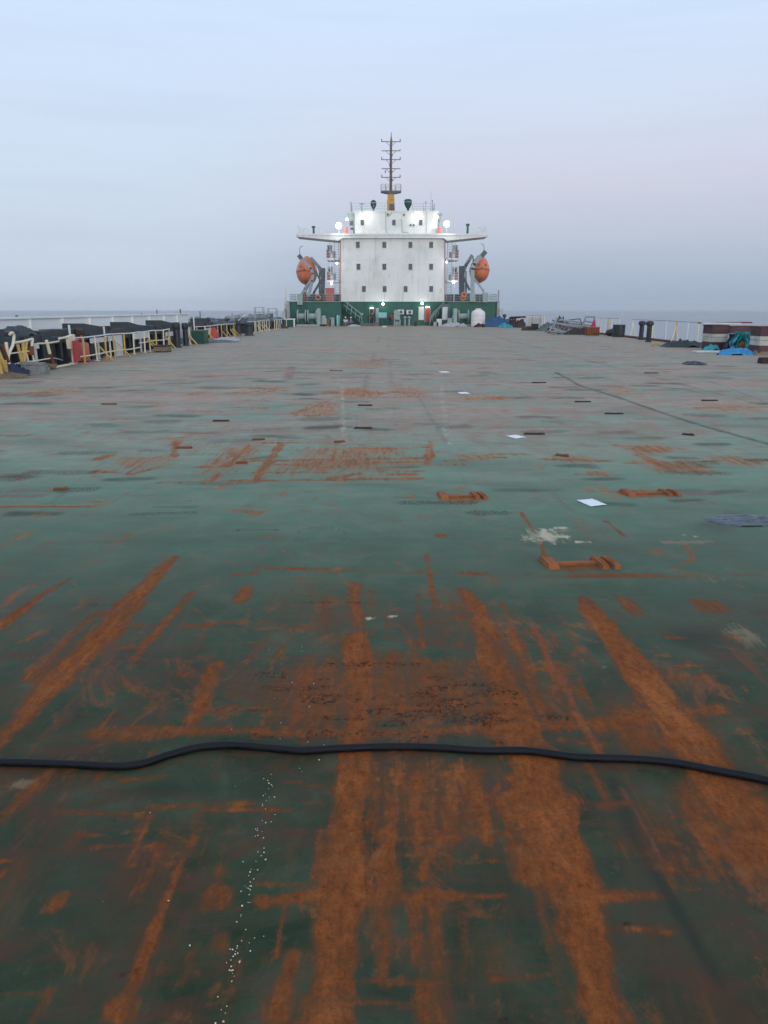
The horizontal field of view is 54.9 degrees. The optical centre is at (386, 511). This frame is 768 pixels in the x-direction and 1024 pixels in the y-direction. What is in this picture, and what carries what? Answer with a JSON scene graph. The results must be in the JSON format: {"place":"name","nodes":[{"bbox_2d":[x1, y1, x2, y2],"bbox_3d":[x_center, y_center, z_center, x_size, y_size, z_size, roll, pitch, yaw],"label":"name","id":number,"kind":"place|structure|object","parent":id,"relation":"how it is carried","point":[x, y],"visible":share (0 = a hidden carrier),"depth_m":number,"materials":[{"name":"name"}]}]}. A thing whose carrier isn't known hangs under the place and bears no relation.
{"place":"outdoors","nodes":[
{"label":"outdoors","id":0,"kind":"place"},
{"bbox_2d":[281,287,286,318],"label":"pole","id":1,"kind":"object","parent":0,"point":[285,307],"visible":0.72,"depth_m":93.42,"materials":[{"name":"metal"}]},
{"bbox_2d":[0,326,767,1023],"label":"ship deck","id":2,"kind":"structure","parent":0,"point":[160,592],"depth_m":4.13,"materials":[{"name":"paint"}]},
{"bbox_2d":[0,329,19,361],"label":"stowage stand","id":3,"kind":"object","parent":2,"relation":"on","point":[5,337],"visible":0.37,"depth_m":23.60,"materials":[{"name":"black metal"}]},
{"bbox_2d":[0,371,28,378],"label":"timber scraps","id":4,"kind":"object","parent":2,"relation":"on","point":[10,375],"visible":0.97,"depth_m":22.15,"materials":[{"name":"wood"}]},
{"bbox_2d":[2,362,29,374],"bbox_3d":[-11.670,-4.502,23.172,1.100,0.422,1.400,0,15,0],"label":"dark sheeting","id":5,"kind":"object","parent":2,"relation":"on","point":[14,368],"visible":0.56,"depth_m":22.91,"materials":[{"name":"blue fabric"}]},
{"bbox_2d":[4,325,45,362],"bbox_3d":[-12.584,-5.458,25.235,1.188,1.774,1.818,0,15,0],"label":"stowage stand","id":6,"kind":"object","parent":2,"relation":"on","point":[22,332],"visible":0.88,"depth_m":24.95,"materials":[{"name":"black metal"}]},
{"bbox_2d":[0,331,50,373],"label":"bent railing","id":7,"kind":"object","parent":2,"relation":"on","point":[22,354],"visible":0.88,"depth_m":23.07,"materials":[{"name":"white metal"}]},
{"bbox_2d":[19,361,48,374],"bbox_3d":[-11.148,-4.550,23.427,0.781,0.415,0.637,-4,16,-15],"label":"concrete block","id":8,"kind":"object","parent":2,"relation":"on","point":[37,368],"depth_m":23.19,"materials":[{"name":"grey concrete"}]},
{"bbox_2d":[33,343,38,361],"bbox_3d":[-11.825,-5.115,25.094,0.110,1.187,0.263,0,15,0],"label":"white board","id":9,"kind":"object","parent":2,"relation":"on","point":[36,346],"visible":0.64,"depth_m":24.97,"materials":[{"name":"paint"}]},
{"bbox_2d":[37,331,62,363],"bbox_3d":[-12.570,-5.770,26.785,1.160,1.555,1.517,0,15,0],"label":"stowage stand","id":10,"kind":"object","parent":2,"relation":"on","point":[48,336],"visible":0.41,"depth_m":26.64,"materials":[{"name":"black metal"}]},
{"bbox_2d":[37,334,77,368],"bbox_3d":[-11.550,-5.643,26.036,0.150,1.100,3.015,0,15,0],"label":"leaning railing","id":11,"kind":"object","parent":2,"relation":"on","point":[70,338],"visible":0.79,"depth_m":26.32,"materials":[{"name":"white metal"}]},
{"bbox_2d":[53,486,67,489],"bbox_3d":[-3.745,-0.270,8.495,0.157,0.032,0.099,-5,16,-16],"label":"steel stub","id":12,"kind":"object","parent":2,"relation":"on","point":[61,488],"visible":1,"depth_m":8.47,"materials":[{"name":"metal"}]},
{"bbox_2d":[39,328,85,364],"bbox_3d":[-12.502,-6.334,28.799,1.297,1.577,2.060,0,15,0],"label":"stowage stand","id":13,"kind":"object","parent":2,"relation":"on","point":[66,358],"visible":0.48,"depth_m":28.21,"materials":[{"name":"black metal"}]},
{"bbox_2d":[72,339,80,362],"bbox_3d":[-11.275,-5.867,26.920,0.146,0.835,0.540,0,15,0],"label":"red board","id":14,"kind":"object","parent":2,"relation":"on","point":[76,350],"visible":1,"depth_m":26.84,"materials":[{"name":"paint"}]},
{"bbox_2d":[79,336,89,361],"bbox_3d":[-11.854,-6.380,28.901,0.480,1.006,0.480,0,15,0],"label":"gas cylinder","id":15,"kind":"object","parent":2,"relation":"on","point":[87,350],"visible":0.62,"depth_m":28.77,"materials":[{"name":"red paint"}]},
{"bbox_2d":[62,323,116,359],"bbox_3d":[-12.570,-7.162,31.503,1.160,1.744,3.544,0,15,0],"label":"stowage stand","id":16,"kind":"object","parent":2,"relation":"on","point":[90,330],"visible":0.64,"depth_m":30.63,"materials":[{"name":"black metal"}]},
{"bbox_2d":[90,337,107,358],"bbox_3d":[-11.825,-6.598,30.531,0.110,1.172,1.823,0,15,0],"label":"white board","id":17,"kind":"object","parent":2,"relation":"on","point":[99,339],"visible":0.82,"depth_m":30.44,"materials":[{"name":"paint"}]},
{"bbox_2d":[72,331,140,362],"bbox_3d":[-11.358,-6.931,30.931,0.564,1.030,7.831,0,15,0],"label":"deck railing","id":18,"kind":"object","parent":2,"relation":"on","point":[124,349],"visible":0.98,"depth_m":30.48,"materials":[{"name":"white metal"}]},
{"bbox_2d":[105,335,115,356],"bbox_3d":[-11.825,-6.962,31.805,0.110,1.198,1.061,0,15,0],"label":"white board","id":19,"kind":"object","parent":2,"relation":"on","point":[109,338],"visible":0.79,"depth_m":31.74,"materials":[{"name":"paint"}]},
{"bbox_2d":[115,335,123,355],"bbox_3d":[-11.850,-7.388,32.814,0.100,0.885,0.677,0,15,0],"label":"white cabinet","id":20,"kind":"object","parent":2,"relation":"on","point":[120,342],"visible":0.79,"depth_m":32.61,"materials":[{"name":"metal"}]},
{"bbox_2d":[111,328,131,355],"bbox_3d":[-12.570,-7.745,34.133,1.160,1.477,1.542,0,15,0],"label":"stowage stand","id":21,"kind":"object","parent":2,"relation":"on","point":[122,331],"visible":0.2,"depth_m":33.98,"materials":[{"name":"black metal"}]},
{"bbox_2d":[110,322,148,352],"bbox_3d":[-12.570,-8.466,36.306,1.160,1.716,2.709,0,15,0],"label":"stowage stand","id":22,"kind":"object","parent":2,"relation":"on","point":[128,327],"visible":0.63,"depth_m":35.54,"materials":[{"name":"black metal"}]},
{"bbox_2d":[0,309,272,343],"bbox_3d":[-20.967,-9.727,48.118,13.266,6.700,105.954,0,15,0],"label":"deck railing","id":23,"kind":"object","parent":2,"relation":"on","point":[36,323],"visible":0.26,"depth_m":37.20,"materials":[{"name":"metal"}]},
{"bbox_2d":[134,332,147,351],"bbox_3d":[-11.825,-8.052,35.774,0.110,1.200,2.062,0,15,0],"label":"white board","id":24,"kind":"object","parent":2,"relation":"on","point":[138,336],"visible":0.64,"depth_m":35.58,"materials":[{"name":"paint"}]},
{"bbox_2d":[141,325,162,349],"bbox_3d":[-12.570,-9.136,39.143,1.160,1.509,2.004,0,15,0],"label":"stowage stand","id":25,"kind":"object","parent":2,"relation":"on","point":[151,333],"visible":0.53,"depth_m":38.65,"materials":[{"name":"black metal"}]},
{"bbox_2d":[139,328,175,352],"bbox_3d":[-11.308,-8.599,37.011,0.564,1.031,5.093,0,15,0],"label":"deck railing","id":26,"kind":"object","parent":2,"relation":"on","point":[156,340],"visible":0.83,"depth_m":36.12,"materials":[{"name":"metal"}]},
{"bbox_2d":[153,345,171,351],"bbox_3d":[-10.830,-7.923,35.830,0.645,0.317,0.860,0,15,0],"label":"crate","id":27,"kind":"object","parent":2,"relation":"on","point":[160,348],"visible":1,"depth_m":35.45,"materials":[{"name":"wood"}]},
{"bbox_2d":[145,320,180,344],"bbox_3d":[-12.570,-9.958,41.740,1.160,1.720,3.351,0,15,0],"label":"stowage stand","id":28,"kind":"object","parent":2,"relation":"on","point":[161,324],"visible":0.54,"depth_m":40.57,"materials":[{"name":"black metal"}]},
{"bbox_2d":[172,322,181,347],"bbox_3d":[-11.261,-9.519,39.747,0.481,1.322,0.474,0,15,0],"label":"bollard","id":29,"kind":"object","parent":2,"relation":"on","point":[176,331],"visible":0.95,"depth_m":39.61,"materials":[{"name":"black metal"}]},
{"bbox_2d":[175,446,192,448],"bbox_3d":[-3.012,-0.968,11.038,0.254,0.035,0.107,0,15,0],"label":"steel stub","id":30,"kind":"object","parent":2,"relation":"on","point":[184,447],"visible":1,"depth_m":10.99,"materials":[{"name":"metal"}]},
{"bbox_2d":[181,323,189,345],"bbox_3d":[-11.321,-10.026,41.719,0.404,1.255,0.398,0,15,0],"label":"bollard","id":31,"kind":"object","parent":2,"relation":"on","point":[185,334],"visible":1,"depth_m":41.61,"materials":[{"name":"black metal"}]},
{"bbox_2d":[190,330,208,343],"bbox_3d":[-11.192,-10.544,44.477,0.811,0.796,1.160,0,15,0],"label":"green box","id":32,"kind":"object","parent":2,"relation":"on","point":[199,336],"visible":0.93,"depth_m":43.97,"materials":[{"name":"paint"}]},
{"bbox_2d":[188,318,212,329],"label":"stowage stand","id":33,"kind":"object","parent":2,"relation":"on","point":[202,322],"visible":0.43,"depth_m":49.25,"materials":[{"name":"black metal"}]},
{"bbox_2d":[208,327,218,338],"bbox_3d":[-11.671,-12.072,49.989,0.840,0.826,0.827,0,15,0],"label":"red drum","id":34,"kind":"object","parent":2,"relation":"on","point":[214,333],"visible":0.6,"depth_m":49.75,"materials":[{"name":"paint"}]},
{"bbox_2d":[207,317,221,332],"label":"stowage stand","id":35,"kind":"object","parent":2,"relation":"on","point":[216,322],"visible":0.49,"depth_m":52.54,"materials":[{"name":"black metal"}]},
{"bbox_2d":[195,323,239,338],"bbox_3d":[-11.358,-12.525,51.369,0.564,1.009,13.435,0,15,0],"label":"deck railing","id":36,"kind":"object","parent":2,"relation":"on","point":[234,331],"visible":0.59,"depth_m":51.87,"materials":[{"name":"metal"}]},
{"bbox_2d":[209,339,237,342],"bbox_3d":[-10.671,-10.777,46.426,2.800,0.220,1.800,0,15,0],"label":"net heap","id":37,"kind":"object","parent":2,"relation":"on","point":[221,341],"visible":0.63,"depth_m":45.84,"materials":[{"name":"grey fabric"}]},
{"bbox_2d":[217,318,230,337],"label":"stowage stand","id":38,"kind":"object","parent":2,"relation":"on","point":[224,321],"visible":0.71,"depth_m":55.30,"materials":[{"name":"black metal"}]},
{"bbox_2d":[215,337,240,340],"bbox_3d":[-10.489,-11.524,49.103,1.600,0.244,1.400,0,15,0],"label":"heap","id":39,"kind":"object","parent":2,"relation":"on","point":[230,338],"visible":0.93,"depth_m":48.82,"materials":[{"name":"grey fabric"}]},
{"bbox_2d":[223,317,236,335],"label":"stowage stand","id":40,"kind":"object","parent":2,"relation":"on","point":[231,320],"visible":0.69,"depth_m":58.44,"materials":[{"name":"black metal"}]},
{"bbox_2d":[150,682,319,1023],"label":"paint flakes","id":41,"kind":"object","parent":2,"relation":"on","point":[246,887],"visible":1,"depth_m":2.63,"materials":[{"name":"paint"}]},
{"bbox_2d":[236,320,240,335],"bbox_3d":[-11.314,-14.067,56.624,0.411,1.163,0.404,0,15,0],"label":"bollard","id":42,"kind":"object","parent":2,"relation":"on","point":[238,323],"visible":0.83,"depth_m":56.50,"materials":[{"name":"black metal"}]},
{"bbox_2d":[234,317,250,333],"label":"stowage stand","id":43,"kind":"object","parent":2,"relation":"on","point":[242,326],"visible":0.42,"depth_m":64.02,"materials":[{"name":"black metal"}]},
{"bbox_2d":[244,322,254,335],"bbox_3d":[-10.747,-14.346,57.935,0.840,1.007,0.827,0,15,0],"label":"bollard","id":44,"kind":"object","parent":2,"relation":"on","point":[248,328],"visible":1,"depth_m":57.70,"materials":[{"name":"black metal"}]},
{"bbox_2d":[248,317,260,331],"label":"stowage stand","id":45,"kind":"object","parent":2,"relation":"on","point":[254,319],"visible":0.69,"depth_m":68.76,"materials":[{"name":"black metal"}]},
{"bbox_2d":[247,320,269,332],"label":"deck railing","id":46,"kind":"object","parent":2,"relation":"on","point":[262,326],"visible":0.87,"depth_m":68.08,"materials":[{"name":"metal"}]},
{"bbox_2d":[255,317,267,330],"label":"stowage stand","id":47,"kind":"object","parent":2,"relation":"on","point":[262,318],"visible":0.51,"depth_m":72.84,"materials":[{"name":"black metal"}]},
{"bbox_2d":[265,317,274,328],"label":"stowage stand","id":48,"kind":"object","parent":2,"relation":"on","point":[270,320],"visible":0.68,"depth_m":77.43,"materials":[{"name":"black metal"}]},
{"bbox_2d":[284,319,294,326],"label":"covered box","id":49,"kind":"object","parent":2,"relation":"on","point":[290,322],"visible":0.79,"depth_m":85.03,"materials":[{"name":"green paint"}]},
{"bbox_2d":[296,308,326,325],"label":"mooring winch","id":50,"kind":"object","parent":2,"relation":"on","point":[312,319],"visible":0.99,"depth_m":89.09,"materials":[{"name":"green paint"}]},
{"bbox_2d":[360,323,374,325],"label":"storage box","id":51,"kind":"object","parent":2,"relation":"on","point":[367,324],"visible":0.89,"depth_m":90.38,"materials":[{"name":"grey metal"}]},
{"bbox_2d":[378,312,386,325],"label":"sign board","id":52,"kind":"object","parent":2,"relation":"on","point":[382,315],"visible":0.97,"depth_m":90.41,"materials":[{"name":"teal metal"}]},
{"bbox_2d":[0,741,767,784],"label":"hose","id":53,"kind":"object","parent":2,"relation":"on","point":[451,748],"visible":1,"depth_m":3.40,"materials":[{"name":"black rubber"}]},
{"bbox_2d":[287,203,499,325],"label":"ship superstructure","id":54,"kind":"object","parent":2,"relation":"on","point":[392,261],"visible":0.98,"depth_m":91.32,"materials":[{"name":"white paint"}]},
{"bbox_2d":[297,246,324,304],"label":"davit","id":55,"kind":"object","parent":54,"relation":"attached to","point":[321,284],"visible":0.94,"depth_m":91.32,"materials":[{"name":"grey metal"}]},
{"bbox_2d":[296,256,316,284],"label":"lifeboat","id":56,"kind":"object","parent":55,"relation":"hanging from","point":[303,272],"visible":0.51,"depth_m":92.69,"materials":[{"name":"orange plastic"}]},
{"bbox_2d":[325,288,334,300],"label":"deck locker","id":57,"kind":"object","parent":54,"relation":"on","point":[329,291],"visible":0.82,"depth_m":91.10,"materials":[{"name":"metal"}]},
{"bbox_2d":[381,132,400,210],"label":"signal mast","id":58,"kind":"object","parent":54,"relation":"on","point":[390,192],"visible":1,"depth_m":91.36,"materials":[{"name":"brown metal"}]},
{"bbox_2d":[404,199,411,210],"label":"roof ventilator","id":59,"kind":"object","parent":54,"relation":"on","point":[407,203],"visible":0.97,"depth_m":90.78,"materials":[{"name":"green paint"}]},
{"bbox_2d":[418,307,423,319],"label":"white door","id":60,"kind":"structure","parent":54,"relation":"in","point":[421,309],"depth_m":92.94,"materials":[{"name":"paint"}]},
{"bbox_2d":[425,309,429,321],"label":"red door","id":61,"kind":"structure","parent":54,"relation":"in","point":[427,311],"depth_m":93.01,"materials":[{"name":"paint"}]},
{"bbox_2d":[442,307,447,319],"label":"grey door","id":62,"kind":"structure","parent":54,"relation":"in","point":[444,309],"depth_m":90.75,"materials":[{"name":"white paint"}]},
{"bbox_2d":[459,243,487,301],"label":"davit","id":63,"kind":"object","parent":54,"relation":"attached to","point":[463,285],"visible":0.96,"depth_m":90.81,"materials":[{"name":"grey metal"}]},
{"bbox_2d":[469,255,489,283],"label":"lifeboat","id":64,"kind":"object","parent":63,"relation":"hanging from","point":[482,269],"visible":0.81,"depth_m":92.55,"materials":[{"name":"orange plastic"}]},
{"bbox_2d":[394,310,400,325],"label":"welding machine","id":65,"kind":"object","parent":2,"relation":"on","point":[396,316],"visible":0.95,"depth_m":90.23,"materials":[{"name":"grey metal"}]},
{"bbox_2d":[441,322,466,326],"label":"canvas sheet","id":66,"kind":"object","parent":2,"relation":"on","point":[451,324],"visible":0.98,"depth_m":88.31,"materials":[{"name":"fabric"}]},
{"bbox_2d":[447,308,470,325],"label":"mooring winch","id":67,"kind":"object","parent":2,"relation":"on","point":[460,318],"visible":0.94,"depth_m":89.09,"materials":[{"name":"green paint"}]},
{"bbox_2d":[437,491,488,499],"bbox_3d":[0.841,-0.183,8.159,0.553,0.043,0.270,0,15,0],"label":"lashing fitting","id":68,"kind":"object","parent":2,"relation":"on","point":[478,495],"visible":1,"depth_m":8.13,"materials":[{"name":"metal"}]},
{"bbox_2d":[471,308,484,326],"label":"water tank","id":69,"kind":"object","parent":2,"relation":"on","point":[477,315],"visible":0.92,"depth_m":87.10,"materials":[{"name":"white plastic"}]},
{"bbox_2d":[485,315,508,326],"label":"tarpaulin","id":70,"kind":"object","parent":2,"relation":"on","point":[495,322],"visible":0.74,"depth_m":85.59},
{"bbox_2d":[498,322,512,327],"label":"tarpaulin","id":71,"kind":"object","parent":2,"relation":"on","point":[503,325],"visible":0.98,"depth_m":80.90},
{"bbox_2d":[508,316,526,326],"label":"scrap heap","id":72,"kind":"object","parent":2,"relation":"on","point":[513,322],"visible":0.79,"depth_m":83.64,"materials":[{"name":"metal"}]},
{"bbox_2d":[524,432,544,434],"bbox_3d":[2.451,-1.300,12.251,0.361,0.038,0.113,0,15,0],"label":"steel stub","id":73,"kind":"object","parent":2,"relation":"on","point":[539,433],"visible":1,"depth_m":12.20,"materials":[{"name":"metal"}]},
{"bbox_2d":[526,315,544,326],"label":"deck railing","id":74,"kind":"object","parent":2,"relation":"on","point":[534,318],"visible":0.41,"depth_m":76.91,"materials":[{"name":"grey metal"}]},
{"bbox_2d":[538,322,555,330],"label":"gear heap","id":75,"kind":"object","parent":2,"relation":"on","point":[544,327],"visible":0.56,"depth_m":69.86,"materials":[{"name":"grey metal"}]},
{"bbox_2d":[545,316,595,333],"bbox_3d":[15.154,-15.477,61.226,4.139,1.506,1.725,0,15,0],"label":"truss gangway","id":76,"kind":"object","parent":2,"relation":"on","point":[563,325],"visible":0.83,"depth_m":60.63,"materials":[{"name":"grey metal"}]},
{"bbox_2d":[564,327,584,334],"bbox_3d":[15.859,-14.807,60.324,2.600,0.638,1.200,0,15,0],"label":"sack heap","id":77,"kind":"object","parent":2,"relation":"on","point":[575,331],"visible":0.73,"depth_m":59.97,"materials":[{"name":"fabric"}]},
{"bbox_2d":[538,556,621,569],"bbox_3d":[1.571,0.407,6.008,0.623,0.043,0.270,0,15,0],"label":"lashing fitting","id":78,"kind":"object","parent":2,"relation":"on","point":[602,562],"visible":1,"depth_m":5.98,"materials":[{"name":"orange metal"}]},
{"bbox_2d":[577,498,606,505],"bbox_3d":[2.196,-0.104,7.908,0.200,0.007,0.270,-6,16,-19],"label":"paper sheet","id":79,"kind":"object","parent":2,"relation":"on","point":[591,502],"visible":1,"depth_m":7.90,"materials":[{"name":"paper"}]},
{"bbox_2d":[584,327,599,334],"bbox_3d":[16.261,-14.287,58.418,1.003,0.637,0.960,0,15,0],"label":"orange crate","id":80,"kind":"object","parent":2,"relation":"on","point":[591,330],"visible":0.98,"depth_m":57.99,"materials":[{"name":"metal"}]},
{"bbox_2d":[597,318,619,334],"bbox_3d":[17.713,-14.796,58.999,0.210,1.321,5.181,-1,15,-3],"label":"deck railing","id":81,"kind":"object","parent":2,"relation":"on","point":[608,323],"visible":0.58,"depth_m":59.03,"materials":[{"name":"grey metal"}]},
{"bbox_2d":[612,324,625,336],"bbox_3d":[17.394,-13.548,55.260,0.919,0.884,0.919,0,15,0],"label":"oil drum","id":82,"kind":"object","parent":2,"relation":"on","point":[618,330],"visible":0.99,"depth_m":54.92,"materials":[{"name":"black metal"}]},
{"bbox_2d":[518,326,748,348],"bbox_3d":[17.025,-14.284,59.398,1.795,0.178,54.007,-1,15,-3],"label":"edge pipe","id":83,"kind":"object","parent":2,"relation":"on","point":[652,339],"visible":0.24,"depth_m":50.44,"materials":[{"name":"metal"}]},
{"bbox_2d":[638,321,645,339],"bbox_3d":[17.252,-12.273,49.934,0.478,1.242,0.471,0,15,0],"label":"bollard","id":84,"kind":"object","parent":2,"relation":"on","point":[641,328],"visible":1,"depth_m":49.81,"materials":[{"name":"black metal"}]},
{"bbox_2d":[645,321,653,341],"bbox_3d":[16.620,-11.414,46.710,0.490,1.292,0.483,0,15,0],"label":"bollard","id":85,"kind":"object","parent":2,"relation":"on","point":[649,324],"visible":1,"depth_m":46.59,"materials":[{"name":"black metal"}]},
{"bbox_2d":[619,489,682,496],"bbox_3d":[2.962,-0.219,8.291,0.640,0.043,0.270,0,15,0],"label":"lashing fitting","id":86,"kind":"object","parent":2,"relation":"on","point":[666,492],"visible":1,"depth_m":8.26,"materials":[{"name":"metal"}]},
{"bbox_2d":[630,319,704,341],"bbox_3d":[17.816,-11.582,47.334,0.651,1.308,14.436,1,15,2],"label":"deck railing","id":87,"kind":"object","parent":2,"relation":"on","point":[675,332],"visible":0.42,"depth_m":45.38,"materials":[{"name":"grey metal"}]},
{"bbox_2d":[660,338,701,347],"bbox_3d":[16.361,-9.273,40.496,2.500,0.457,1.600,0,15,0],"label":"rope coil","id":88,"kind":"object","parent":2,"relation":"on","point":[679,343],"visible":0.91,"depth_m":40.07,"materials":[{"name":"black fabric"}]},
{"bbox_2d":[682,361,706,364],"bbox_3d":[11.587,-5.606,27.756,0.840,0.126,1.000,0,15,0],"label":"rope heap","id":89,"kind":"object","parent":2,"relation":"on","point":[693,363],"visible":1,"depth_m":27.50,"materials":[{"name":"grey fabric"}]},
{"bbox_2d":[702,344,719,350],"bbox_3d":[16.144,-8.185,36.716,0.840,0.358,0.600,0,15,0],"label":"teal bundle","id":90,"kind":"object","parent":2,"relation":"on","point":[710,347],"visible":0.98,"depth_m":36.55,"materials":[{"name":"fabric"}]},
{"bbox_2d":[702,325,729,349],"bbox_3d":[16.758,-8.908,37.691,0.837,1.230,1.250,0,15,0],"label":"banded box","id":91,"kind":"object","parent":2,"relation":"on","point":[715,335],"visible":0.94,"depth_m":37.18,"materials":[{"name":"red paint"}]},
{"bbox_2d":[701,322,741,323],"bbox_3d":[16.877,-9.508,37.241,1.900,0.069,0.300,0,15,2],"label":"white plank","id":92,"kind":"object","parent":91,"relation":"on","point":[719,323],"visible":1,"depth_m":37.10,"materials":[{"name":"paint"}]},
{"bbox_2d":[698,322,751,323],"bbox_3d":[17.327,-9.678,37.817,2.600,0.086,0.500,-1,15,-2],"label":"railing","id":93,"kind":"object","parent":91,"relation":"on","point":[725,322],"visible":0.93,"depth_m":37.58,"materials":[{"name":"metal"}]},
{"bbox_2d":[722,334,738,349],"bbox_3d":[17.224,-8.455,36.940,0.734,0.887,0.341,0,15,0],"label":"hanging sheet","id":94,"kind":"object","parent":2,"relation":"on","point":[726,344],"visible":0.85,"depth_m":36.89,"materials":[{"name":"blue fabric"}]},
{"bbox_2d":[703,514,767,526],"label":"plastic sheet","id":95,"kind":"object","parent":2,"relation":"on","point":[736,520],"visible":1,"depth_m":7.19,"materials":[{"name":"plastic"}]},
{"bbox_2d":[716,347,754,354],"bbox_3d":[15.909,-7.325,33.571,1.700,0.364,0.900,0,15,0],"label":"blue sheet","id":96,"kind":"object","parent":2,"relation":"on","point":[733,350],"visible":1,"depth_m":33.38,"materials":[{"name":"plastic"}]},
{"bbox_2d":[729,332,748,347],"bbox_3d":[17.558,-8.534,36.831,0.909,0.853,0.337,0,15,0],"label":"hanging sheet","id":97,"kind":"object","parent":2,"relation":"on","point":[735,338],"visible":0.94,"depth_m":36.76,"materials":[{"name":"fabric"}]},
{"bbox_2d":[738,340,744,347],"bbox_3d":[17.667,-8.227,36.759,0.301,0.607,0.266,-10,18,-32],"label":"orange rag","id":98,"kind":"object","parent":2,"relation":"on","point":[741,344],"visible":0.6,"depth_m":36.67,"materials":[{"name":"fabric"}]},
{"bbox_2d":[749,326,767,352],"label":"banded box","id":99,"kind":"object","parent":2,"relation":"on","point":[759,338],"visible":0.97,"depth_m":33.57,"materials":[{"name":"red paint"}]},
{"bbox_2d":[753,349,767,354],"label":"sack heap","id":100,"kind":"object","parent":2,"relation":"on","point":[761,353],"visible":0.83,"depth_m":33.58,"materials":[{"name":"fabric"}]},
{"bbox_2d":[757,357,767,363],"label":"steel block","id":101,"kind":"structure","parent":2,"relation":"on","point":[763,360],"depth_m":28.09,"materials":[{"name":"metal"}]},
{"bbox_2d":[0,311,767,341],"bbox_3d":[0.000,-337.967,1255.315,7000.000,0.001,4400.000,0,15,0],"label":"sea","id":102,"kind":"structure","parent":0,"point":[757,318],"depth_m":644.32,"materials":[{"name":"liquid"}]},
{"bbox_2d":[0,0,767,310],"label":"sky","id":103,"kind":"structure","parent":0,"point":[159,155],"materials":[{"name":"blue"}]},
{"bbox_2d":[530,324,538,330],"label":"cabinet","id":104,"kind":"object","parent":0,"point":[534,327],"visible":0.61,"depth_m":70.89,"materials":[{"name":"metal"}]},
{"bbox_2d":[727,326,750,339],"bbox_3d":[19.488,-9.675,40.697,1.463,1.120,0.700,0,15,0],"label":"banded box","id":105,"kind":"object","parent":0,"point":[733,329],"visible":0.21,"depth_m":40.30,"materials":[{"name":"red paint"}]},
{"bbox_2d":[742,333,750,347],"bbox_3d":[18.030,-8.496,36.731,0.786,0.771,0.310,-1,15,-4],"label":"hanging sheet","id":106,"kind":"object","parent":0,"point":[746,338],"visible":0.53,"depth_m":36.65,"materials":[{"name":"fabric"}]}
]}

